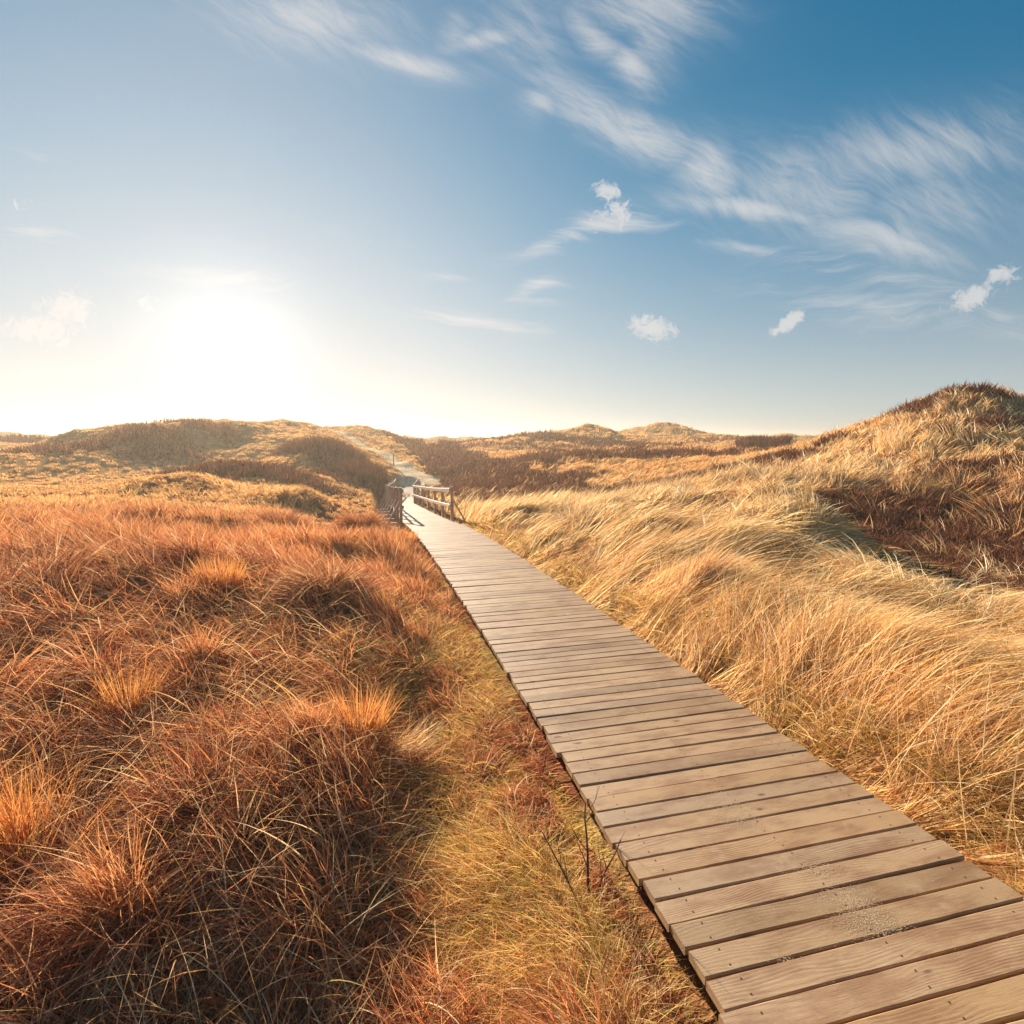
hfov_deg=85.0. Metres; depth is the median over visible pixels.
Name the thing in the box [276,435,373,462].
shrub
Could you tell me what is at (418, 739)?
grass tussock
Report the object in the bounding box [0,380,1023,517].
dune grass
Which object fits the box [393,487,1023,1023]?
boardwalk
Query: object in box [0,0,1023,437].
sky
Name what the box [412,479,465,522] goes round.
wooden railing
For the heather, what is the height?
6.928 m
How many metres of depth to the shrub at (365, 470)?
34.83 m
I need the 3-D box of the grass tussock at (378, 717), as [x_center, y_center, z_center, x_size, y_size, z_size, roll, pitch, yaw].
[-1.020,1.316,3.634,0.692,0.511,0.713,0,7,0]
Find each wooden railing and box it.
[378,478,403,528]
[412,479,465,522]
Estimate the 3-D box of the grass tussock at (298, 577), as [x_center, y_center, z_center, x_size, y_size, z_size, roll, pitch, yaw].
[-1.966,0.797,5.937,1.648,0.763,1.683,0,7,0]
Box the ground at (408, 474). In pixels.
[0,392,1023,1023]
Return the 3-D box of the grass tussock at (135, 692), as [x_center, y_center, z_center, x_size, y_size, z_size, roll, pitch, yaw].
[-2.485,1.160,3.637,0.669,0.442,0.545,-4,8,-28]
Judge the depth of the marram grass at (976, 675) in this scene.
5.95 m
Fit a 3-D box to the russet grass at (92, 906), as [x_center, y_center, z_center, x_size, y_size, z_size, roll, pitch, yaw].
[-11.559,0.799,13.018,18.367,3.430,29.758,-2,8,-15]
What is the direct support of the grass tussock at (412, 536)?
on the ground at (408, 474)
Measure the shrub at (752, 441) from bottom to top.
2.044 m
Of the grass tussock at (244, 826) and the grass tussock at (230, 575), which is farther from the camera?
the grass tussock at (230, 575)
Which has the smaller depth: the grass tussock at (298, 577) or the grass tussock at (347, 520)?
the grass tussock at (298, 577)
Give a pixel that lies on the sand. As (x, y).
(849, 898)
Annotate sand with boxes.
[470,684,1013,1021]
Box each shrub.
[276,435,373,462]
[330,457,412,505]
[735,433,792,448]
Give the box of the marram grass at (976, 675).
[424,389,1023,900]
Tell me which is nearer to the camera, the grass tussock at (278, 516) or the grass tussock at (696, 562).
the grass tussock at (696, 562)
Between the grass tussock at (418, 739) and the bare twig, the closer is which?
the bare twig
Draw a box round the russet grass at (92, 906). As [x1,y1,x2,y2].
[0,470,710,1023]
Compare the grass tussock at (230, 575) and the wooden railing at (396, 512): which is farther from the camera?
the wooden railing at (396, 512)
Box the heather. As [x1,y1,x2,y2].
[0,380,1023,594]
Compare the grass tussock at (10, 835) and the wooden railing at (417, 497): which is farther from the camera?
the wooden railing at (417, 497)
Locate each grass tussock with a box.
[0,738,117,901]
[75,653,183,718]
[179,553,253,595]
[188,783,297,894]
[245,552,399,614]
[248,505,320,531]
[308,673,409,742]
[317,509,400,532]
[389,710,459,782]
[397,529,419,543]
[664,535,796,604]
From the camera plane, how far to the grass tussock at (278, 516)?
13.82 m
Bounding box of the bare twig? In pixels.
[530,783,630,936]
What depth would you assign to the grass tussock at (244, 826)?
2.59 m

